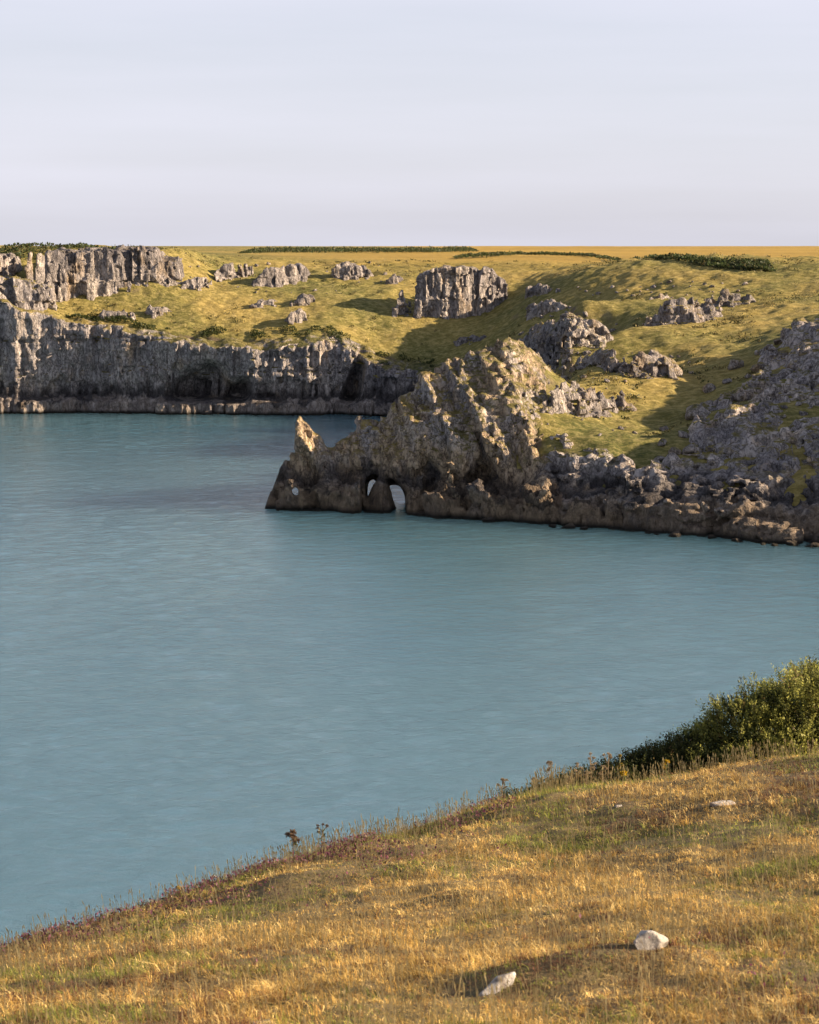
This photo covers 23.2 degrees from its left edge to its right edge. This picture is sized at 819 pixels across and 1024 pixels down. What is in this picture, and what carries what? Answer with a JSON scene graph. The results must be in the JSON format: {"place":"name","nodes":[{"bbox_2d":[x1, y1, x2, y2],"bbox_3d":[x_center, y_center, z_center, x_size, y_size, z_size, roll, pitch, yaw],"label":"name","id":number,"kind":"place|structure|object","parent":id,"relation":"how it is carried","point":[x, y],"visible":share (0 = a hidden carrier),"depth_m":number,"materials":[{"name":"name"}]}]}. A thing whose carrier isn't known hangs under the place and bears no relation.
{"place":"outdoors","nodes":[
{"label":"outdoors","id":0,"kind":"place"},
{"bbox_2d":[0,299,441,415],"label":"cliff","id":1,"kind":"structure","parent":0,"point":[50,363],"depth_m":430.49,"materials":[{"name":"grey stone"}]},
{"bbox_2d":[54,307,433,366],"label":"rim scrub","id":2,"kind":"object","parent":1,"relation":"on","point":[117,318],"visible":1,"depth_m":433.40,"materials":[{"name":"green plant"}]},
{"bbox_2d":[0,413,818,944],"bbox_3d":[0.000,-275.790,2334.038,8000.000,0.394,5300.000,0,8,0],"label":"sea","id":3,"kind":"structure","parent":0,"point":[208,659],"depth_m":179.43,"materials":[{"name":"liquid"}]},
{"bbox_2d":[265,337,622,528],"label":"rock headland","id":4,"kind":"structure","parent":3,"relation":"in","point":[452,438],"depth_m":271.86,"materials":[{"name":"stone"}]},
{"bbox_2d":[482,517,495,522],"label":"boulder","id":5,"kind":"object","parent":3,"relation":"in","point":[488,520],"visible":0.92,"depth_m":261.72,"materials":[{"name":"stone"}]},
{"bbox_2d":[561,523,574,528],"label":"boulder","id":6,"kind":"object","parent":3,"relation":"in","point":[569,526],"visible":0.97,"depth_m":255.51,"materials":[{"name":"stone"}]},
{"bbox_2d":[668,531,680,536],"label":"boulder","id":7,"kind":"object","parent":3,"relation":"in","point":[675,534],"visible":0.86,"depth_m":248.06,"materials":[{"name":"stone"}]},
{"bbox_2d":[708,534,716,538],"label":"boulder","id":8,"kind":"object","parent":3,"relation":"in","point":[710,536],"visible":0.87,"depth_m":246.72,"materials":[{"name":"stone"}]},
{"bbox_2d":[731,538,743,541],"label":"boulder","id":9,"kind":"object","parent":3,"relation":"in","point":[736,540],"visible":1,"depth_m":244.04,"materials":[{"name":"stone"}]},
{"bbox_2d":[787,541,794,545],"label":"boulder","id":10,"kind":"object","parent":3,"relation":"in","point":[790,543],"visible":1,"depth_m":240.82,"materials":[{"name":"stone"}]},
{"bbox_2d":[805,542,818,547],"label":"boulder","id":11,"kind":"object","parent":3,"relation":"in","point":[813,544],"visible":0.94,"depth_m":239.77,"materials":[{"name":"stone"}]},
{"bbox_2d":[0,245,818,505],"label":"hillside","id":12,"kind":"structure","parent":0,"point":[667,401],"depth_m":421.93,"materials":[{"name":"green plant"}]},
{"bbox_2d":[0,253,22,276],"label":"crag","id":13,"kind":"structure","parent":12,"relation":"on","point":[10,264],"depth_m":445.61,"materials":[{"name":"stone"}]},
{"bbox_2d":[0,275,57,310],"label":"crag","id":14,"kind":"structure","parent":12,"relation":"on","point":[22,293],"depth_m":432.63,"materials":[{"name":"grey stone"}]},
{"bbox_2d":[0,242,143,258],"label":"gorse thicket","id":15,"kind":"object","parent":12,"relation":"on","point":[67,246],"visible":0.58,"depth_m":459.96,"materials":[{"name":"green plant"}]},
{"bbox_2d":[24,244,183,302],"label":"crag","id":16,"kind":"structure","parent":12,"relation":"on","point":[92,273],"depth_m":447.81,"materials":[{"name":"stone"}]},
{"bbox_2d":[98,309,135,320],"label":"outcrop","id":17,"kind":"object","parent":12,"relation":"on","point":[103,313],"visible":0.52,"depth_m":437.31,"materials":[{"name":"stone"}]},
{"bbox_2d":[145,305,171,318],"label":"outcrop","id":18,"kind":"object","parent":12,"relation":"on","point":[153,311],"visible":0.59,"depth_m":440.54,"materials":[{"name":"stone"}]},
{"bbox_2d":[181,277,211,290],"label":"outcrop","id":19,"kind":"object","parent":12,"relation":"on","point":[197,283],"visible":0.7,"depth_m":455.05,"materials":[{"name":"stone"}]},
{"bbox_2d":[214,263,253,281],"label":"outcrop","id":20,"kind":"object","parent":12,"relation":"on","point":[224,272],"visible":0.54,"depth_m":465.89,"materials":[{"name":"stone"}]},
{"bbox_2d":[249,299,276,308],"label":"outcrop","id":21,"kind":"object","parent":12,"relation":"on","point":[260,303],"visible":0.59,"depth_m":447.05,"materials":[{"name":"stone"}]},
{"bbox_2d":[251,263,309,287],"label":"outcrop","id":22,"kind":"object","parent":12,"relation":"on","point":[290,273],"visible":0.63,"depth_m":465.45,"materials":[{"name":"stone"}]},
{"bbox_2d":[285,308,308,324],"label":"outcrop","id":23,"kind":"object","parent":12,"relation":"on","point":[298,315],"visible":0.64,"depth_m":437.53,"materials":[{"name":"stone"}]},
{"bbox_2d":[290,293,315,306],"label":"outcrop","id":24,"kind":"object","parent":12,"relation":"on","point":[302,299],"visible":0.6,"depth_m":447.56,"materials":[{"name":"stone"}]},
{"bbox_2d":[330,261,373,280],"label":"outcrop","id":25,"kind":"object","parent":12,"relation":"on","point":[345,270],"visible":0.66,"depth_m":473.69,"materials":[{"name":"stone"}]},
{"bbox_2d":[385,274,402,283],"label":"outcrop","id":26,"kind":"object","parent":12,"relation":"on","point":[393,279],"visible":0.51,"depth_m":467.98,"materials":[{"name":"stone"}]},
{"bbox_2d":[392,290,410,316],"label":"outcrop","id":27,"kind":"object","parent":12,"relation":"on","point":[400,308],"visible":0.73,"depth_m":445.57,"materials":[{"name":"stone"}]},
{"bbox_2d":[4,244,818,469],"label":"tussocks","id":28,"kind":"object","parent":12,"relation":"on","point":[694,326],"visible":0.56,"depth_m":370.97,"materials":[{"name":"green plant"}]},
{"bbox_2d":[411,265,508,319],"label":"crag","id":29,"kind":"structure","parent":12,"relation":"on","point":[448,291],"depth_m":446.34,"materials":[{"name":"stone"}]},
{"bbox_2d":[453,335,486,346],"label":"outcrop","id":30,"kind":"object","parent":12,"relation":"on","point":[463,340],"visible":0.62,"depth_m":431.95,"materials":[{"name":"stone"}]},
{"bbox_2d":[525,283,559,298],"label":"outcrop","id":31,"kind":"object","parent":12,"relation":"on","point":[538,288],"visible":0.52,"depth_m":434.97,"materials":[{"name":"stone"}]},
{"bbox_2d":[525,299,566,320],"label":"outcrop","id":32,"kind":"object","parent":12,"relation":"on","point":[541,307],"visible":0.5,"depth_m":419.73,"materials":[{"name":"stone"}]},
{"bbox_2d":[519,312,613,373],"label":"outcrop","id":33,"kind":"object","parent":12,"relation":"on","point":[567,330],"visible":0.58,"depth_m":339.33,"materials":[{"name":"stone"}]},
{"bbox_2d":[582,350,590,354],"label":"boulder","id":34,"kind":"object","parent":12,"relation":"on","point":[588,352],"visible":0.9,"depth_m":334.47,"materials":[{"name":"stone"}]},
{"bbox_2d":[539,381,636,418],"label":"outcrop","id":35,"kind":"object","parent":12,"relation":"on","point":[563,396],"visible":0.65,"depth_m":278.31,"materials":[{"name":"stone"}]},
{"bbox_2d":[561,347,682,380],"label":"outcrop","id":36,"kind":"object","parent":12,"relation":"on","point":[654,363],"visible":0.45,"depth_m":305.47,"materials":[{"name":"stone"}]},
{"bbox_2d":[523,251,776,271],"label":"gorse thicket","id":37,"kind":"object","parent":12,"relation":"on","point":[752,264],"visible":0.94,"depth_m":424.97,"materials":[{"name":"green plant"}]},
{"bbox_2d":[654,456,664,460],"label":"boulder","id":38,"kind":"object","parent":12,"relation":"on","point":[660,458],"visible":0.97,"depth_m":261.82,"materials":[{"name":"stone"}]},
{"bbox_2d":[649,293,673,299],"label":"outcrop","id":39,"kind":"object","parent":12,"relation":"on","point":[661,296],"visible":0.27,"depth_m":388.58,"materials":[{"name":"stone"}]},
{"bbox_2d":[658,438,666,445],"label":"boulder","id":40,"kind":"object","parent":12,"relation":"on","point":[662,441],"visible":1,"depth_m":266.00,"materials":[{"name":"stone"}]},
{"bbox_2d":[659,425,668,430],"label":"boulder","id":41,"kind":"object","parent":12,"relation":"on","point":[663,428],"visible":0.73,"depth_m":276.19,"materials":[{"name":"stone"}]},
{"bbox_2d":[676,469,685,474],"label":"boulder","id":42,"kind":"object","parent":12,"relation":"on","point":[680,472],"visible":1,"depth_m":258.49,"materials":[{"name":"stone"}]},
{"bbox_2d":[642,297,722,326],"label":"outcrop","id":43,"kind":"object","parent":12,"relation":"on","point":[680,310],"visible":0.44,"depth_m":353.09,"materials":[{"name":"stone"}]},
{"bbox_2d":[678,430,689,437],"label":"boulder","id":44,"kind":"object","parent":12,"relation":"on","point":[682,434],"visible":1,"depth_m":269.59,"materials":[{"name":"stone"}]},
{"bbox_2d":[693,463,699,468],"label":"boulder","id":45,"kind":"object","parent":12,"relation":"on","point":[696,465],"visible":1,"depth_m":259.60,"materials":[{"name":"stone"}]},
{"bbox_2d":[697,477,707,483],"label":"boulder","id":46,"kind":"object","parent":12,"relation":"on","point":[701,479],"visible":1,"depth_m":255.78,"materials":[{"name":"stone"}]},
{"bbox_2d":[702,383,715,392],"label":"boulder","id":47,"kind":"object","parent":12,"relation":"on","point":[708,387],"visible":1,"depth_m":295.56,"materials":[{"name":"stone"}]},
{"bbox_2d":[707,459,715,465],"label":"boulder","id":48,"kind":"object","parent":12,"relation":"on","point":[710,462],"visible":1,"depth_m":259.63,"materials":[{"name":"stone"}]},
{"bbox_2d":[707,445,716,451],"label":"boulder","id":49,"kind":"object","parent":12,"relation":"on","point":[711,448],"visible":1,"depth_m":263.50,"materials":[{"name":"stone"}]},
{"bbox_2d":[713,481,724,488],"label":"boulder","id":50,"kind":"object","parent":12,"relation":"on","point":[719,484],"visible":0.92,"depth_m":254.56,"materials":[{"name":"stone"}]},
{"bbox_2d":[722,378,731,383],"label":"boulder","id":51,"kind":"object","parent":12,"relation":"on","point":[728,380],"visible":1,"depth_m":299.22,"materials":[{"name":"stone"}]},
{"bbox_2d":[701,287,755,306],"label":"outcrop","id":52,"kind":"object","parent":12,"relation":"on","point":[727,298],"visible":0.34,"depth_m":373.89,"materials":[{"name":"stone"}]},
{"bbox_2d":[724,448,733,455],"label":"boulder","id":53,"kind":"object","parent":12,"relation":"on","point":[728,451],"visible":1,"depth_m":260.85,"materials":[{"name":"stone"}]},
{"bbox_2d":[727,359,743,369],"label":"boulder","id":54,"kind":"object","parent":12,"relation":"on","point":[735,364],"visible":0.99,"depth_m":308.73,"materials":[{"name":"stone"}]},
{"bbox_2d":[733,391,752,400],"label":"boulder","id":55,"kind":"object","parent":12,"relation":"on","point":[742,396],"visible":0.93,"depth_m":282.52,"materials":[{"name":"stone"}]},
{"bbox_2d":[750,362,767,371],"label":"boulder","id":56,"kind":"object","parent":12,"relation":"on","point":[757,367],"visible":0.72,"depth_m":301.49,"materials":[{"name":"stone"}]},
{"bbox_2d":[773,338,780,344],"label":"boulder","id":57,"kind":"object","parent":12,"relation":"on","point":[776,341],"visible":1,"depth_m":312.54,"materials":[{"name":"stone"}]},
{"bbox_2d":[780,404,787,408],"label":"boulder","id":58,"kind":"object","parent":12,"relation":"on","point":[784,406],"visible":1,"depth_m":271.40,"materials":[{"name":"stone"}]},
{"bbox_2d":[788,437,796,443],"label":"boulder","id":59,"kind":"object","parent":12,"relation":"on","point":[792,440],"visible":1,"depth_m":261.07,"materials":[{"name":"stone"}]},
{"bbox_2d":[791,317,809,326],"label":"boulder","id":60,"kind":"object","parent":12,"relation":"on","point":[802,319],"visible":0.27,"depth_m":312.31,"materials":[{"name":"stone"}]},
{"bbox_2d":[797,395,804,400],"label":"boulder","id":61,"kind":"object","parent":12,"relation":"on","point":[800,397],"visible":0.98,"depth_m":276.30,"materials":[{"name":"stone"}]},
{"bbox_2d":[800,411,807,415],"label":"boulder","id":62,"kind":"object","parent":12,"relation":"on","point":[803,413],"visible":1,"depth_m":268.93,"materials":[{"name":"stone"}]},
{"bbox_2d":[810,381,817,388],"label":"boulder","id":63,"kind":"object","parent":12,"relation":"on","point":[813,384],"visible":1,"depth_m":280.79,"materials":[{"name":"stone"}]},
{"bbox_2d":[0,750,818,1023],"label":"ground","id":64,"kind":"structure","parent":0,"point":[284,882],"depth_m":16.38,"materials":[{"name":"yellow plant"}]},
{"bbox_2d":[284,829,300,858],"bbox_3d":[-1.316,3.783,22.613,0.168,0.372,0.177,-4,9,-30],"label":"thistle","id":65,"kind":"object","parent":64,"relation":"on","point":[292,833],"visible":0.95,"depth_m":22.59,"materials":[{"name":"brown plant"}]},
{"bbox_2d":[315,823,328,848],"bbox_3d":[-1.000,3.745,22.784,0.159,0.386,0.137,0,8,0],"label":"dock","id":66,"kind":"object","parent":64,"relation":"on","point":[326,826],"visible":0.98,"depth_m":22.77,"materials":[{"name":"brown plant"}]},
{"bbox_2d":[0,773,816,1000],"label":"heather","id":67,"kind":"object","parent":64,"relation":"on","point":[209,883],"visible":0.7,"depth_m":20.10,"materials":[{"name":"brown plant"}]},
{"bbox_2d":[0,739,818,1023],"bbox_3d":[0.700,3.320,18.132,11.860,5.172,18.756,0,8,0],"label":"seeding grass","id":68,"kind":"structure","parent":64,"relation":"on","point":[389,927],"depth_m":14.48,"materials":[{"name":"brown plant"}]},
{"bbox_2d":[478,972,515,995],"bbox_3d":[0.490,2.678,11.209,0.271,0.108,0.115,-32,21,-22],"label":"stone","id":69,"kind":"object","parent":64,"relation":"on","point":[510,976],"visible":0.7,"depth_m":11.19,"materials":[{"name":"white stone"}]},
{"bbox_2d":[497,778,507,796],"bbox_3d":[1.189,3.573,25.371,0.163,0.392,0.160,0,8,0],"label":"umbel","id":70,"kind":"object","parent":64,"relation":"on","point":[503,780],"visible":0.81,"depth_m":25.35,"materials":[{"name":"brown plant"}]},
{"bbox_2d":[545,760,553,789],"bbox_3d":[1.785,3.401,25.503,0.146,0.482,0.191,0,8,0],"label":"umbel","id":71,"kind":"object","parent":64,"relation":"on","point":[550,763],"visible":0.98,"depth_m":25.49,"materials":[{"name":"brown plant"}]},
{"bbox_2d":[566,776,572,786],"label":"umbel","id":72,"kind":"object","parent":64,"relation":"on","point":[568,781],"visible":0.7,"depth_m":25.59,"materials":[{"name":"brown plant"}]},
{"bbox_2d":[572,762,582,785],"bbox_3d":[2.163,3.445,25.677,0.150,0.422,0.158,-3,8,-18],"label":"umbel","id":73,"kind":"object","parent":64,"relation":"on","point":[577,766],"visible":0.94,"depth_m":25.65,"materials":[{"name":"brown plant"}]},
{"bbox_2d":[582,770,590,784],"bbox_3d":[2.294,3.490,25.754,0.141,0.316,0.167,0,8,0],"label":"umbel","id":74,"kind":"object","parent":64,"relation":"on","point":[586,771],"visible":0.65,"depth_m":25.76,"materials":[{"name":"brown plant"}]},
{"bbox_2d":[587,753,596,783],"bbox_3d":[2.366,3.379,25.814,0.138,0.551,0.207,0,8,0],"label":"umbel","id":75,"kind":"object","parent":64,"relation":"on","point":[589,758],"visible":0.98,"depth_m":25.80,"materials":[{"name":"brown plant"}]},
{"bbox_2d":[490,728,715,800],"bbox_3d":[2.545,3.424,26.240,3.538,0.955,1.125,-3,8,-24],"label":"bramble","id":76,"kind":"object","parent":64,"relation":"on","point":[637,758],"visible":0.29,"depth_m":26.38,"materials":[{"name":"green plant"}]},
{"bbox_2d":[598,765,607,783],"bbox_3d":[2.513,3.454,25.908,0.143,0.354,0.145,0,8,0],"label":"umbel","id":77,"kind":"object","parent":64,"relation":"on","point":[602,771],"visible":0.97,"depth_m":25.88,"materials":[{"name":"brown plant"}]},
{"bbox_2d":[602,753,612,782],"bbox_3d":[2.581,3.381,25.993,0.138,0.515,0.199,-1,8,-6],"label":"umbel","id":78,"kind":"object","parent":64,"relation":"on","point":[609,756],"visible":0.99,"depth_m":25.98,"materials":[{"name":"brown plant"}]},
{"bbox_2d":[616,754,622,782],"bbox_3d":[2.764,3.394,26.107,0.142,0.482,0.158,0,8,0],"label":"umbel","id":79,"kind":"object","parent":64,"relation":"on","point":[621,764],"visible":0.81,"depth_m":26.09,"materials":[{"name":"brown plant"}]},
{"bbox_2d":[620,770,630,781],"bbox_3d":[2.729,3.376,25.267,0.150,0.230,0.129,6,10,37],"label":"ragwort","id":80,"kind":"object","parent":64,"relation":"on","point":[623,773],"visible":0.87,"depth_m":25.24,"materials":[{"name":"yellow plant"}]},
{"bbox_2d":[634,930,668,949],"bbox_3d":[1.403,2.513,11.611,0.229,0.163,0.122,7,5,-18],"label":"stone","id":81,"kind":"object","parent":64,"relation":"on","point":[656,940],"visible":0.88,"depth_m":11.56,"materials":[{"name":"white stone"}]},
{"bbox_2d":[660,760,669,774],"bbox_3d":[3.330,3.340,25.886,0.142,0.260,0.128,7,10,41],"label":"ragwort","id":82,"kind":"object","parent":64,"relation":"on","point":[665,763],"visible":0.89,"depth_m":25.88,"materials":[{"name":"yellow plant"}]},
{"bbox_2d":[710,800,735,806],"bbox_3d":[3.283,3.063,20.850,0.285,0.078,0.141,-1,8,-6],"label":"stone","id":83,"kind":"object","parent":64,"relation":"on","point":[712,804],"visible":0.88,"depth_m":20.81,"materials":[{"name":"white stone"}]},
{"bbox_2d":[650,654,818,776],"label":"gorse bush","id":84,"kind":"object","parent":64,"relation":"on","point":[787,709],"visible":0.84,"depth_m":26.43,"materials":[{"name":"green plant"}]},
{"bbox_2d":[0,0,818,245],"label":"sky","id":85,"kind":"structure","parent":0,"point":[131,122],"materials":[{"name":"white"}]},
{"bbox_2d":[154,246,818,262],"bbox_3d":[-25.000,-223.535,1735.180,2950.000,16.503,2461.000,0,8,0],"label":"plateau","id":86,"kind":"structure","parent":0,"point":[624,252],"depth_m":694.15,"materials":[{"name":"plant"}]},
{"bbox_2d":[237,246,477,252],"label":"gorse thicket","id":87,"kind":"object","parent":86,"relation":"on","point":[311,249],"visible":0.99,"depth_m":650.87,"materials":[{"name":"green plant"}]},
{"bbox_2d":[453,250,528,257],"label":"gorse thicket","id":88,"kind":"object","parent":86,"relation":"on","point":[482,254],"visible":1,"depth_m":570.59,"materials":[{"name":"green plant"}]},
{"bbox_2d":[519,318,818,543],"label":"rocky shore","id":89,"kind":"structure","parent":0,"point":[653,498],"depth_m":258.64,"materials":[{"name":"stone"}]},
{"bbox_2d":[668,446,680,454],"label":"boulder","id":90,"kind":"object","parent":89,"relation":"on","point":[675,450],"visible":0.89,"depth_m":263.27,"materials":[{"name":"stone"}]},
{"bbox_2d":[685,404,709,419],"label":"boulder","id":91,"kind":"object","parent":89,"relation":"on","point":[692,411],"visible":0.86,"depth_m":280.16,"materials":[{"name":"stone"}]},
{"bbox_2d":[772,368,792,378],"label":"boulder","id":92,"kind":"object","parent":89,"relation":"on","point":[783,373],"visible":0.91,"depth_m":289.66,"materials":[{"name":"stone"}]},
{"bbox_2d":[777,350,787,356],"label":"boulder","id":93,"kind":"object","parent":89,"relation":"on","point":[784,352],"visible":0.58,"depth_m":304.50,"materials":[{"name":"stone"}]}
]}

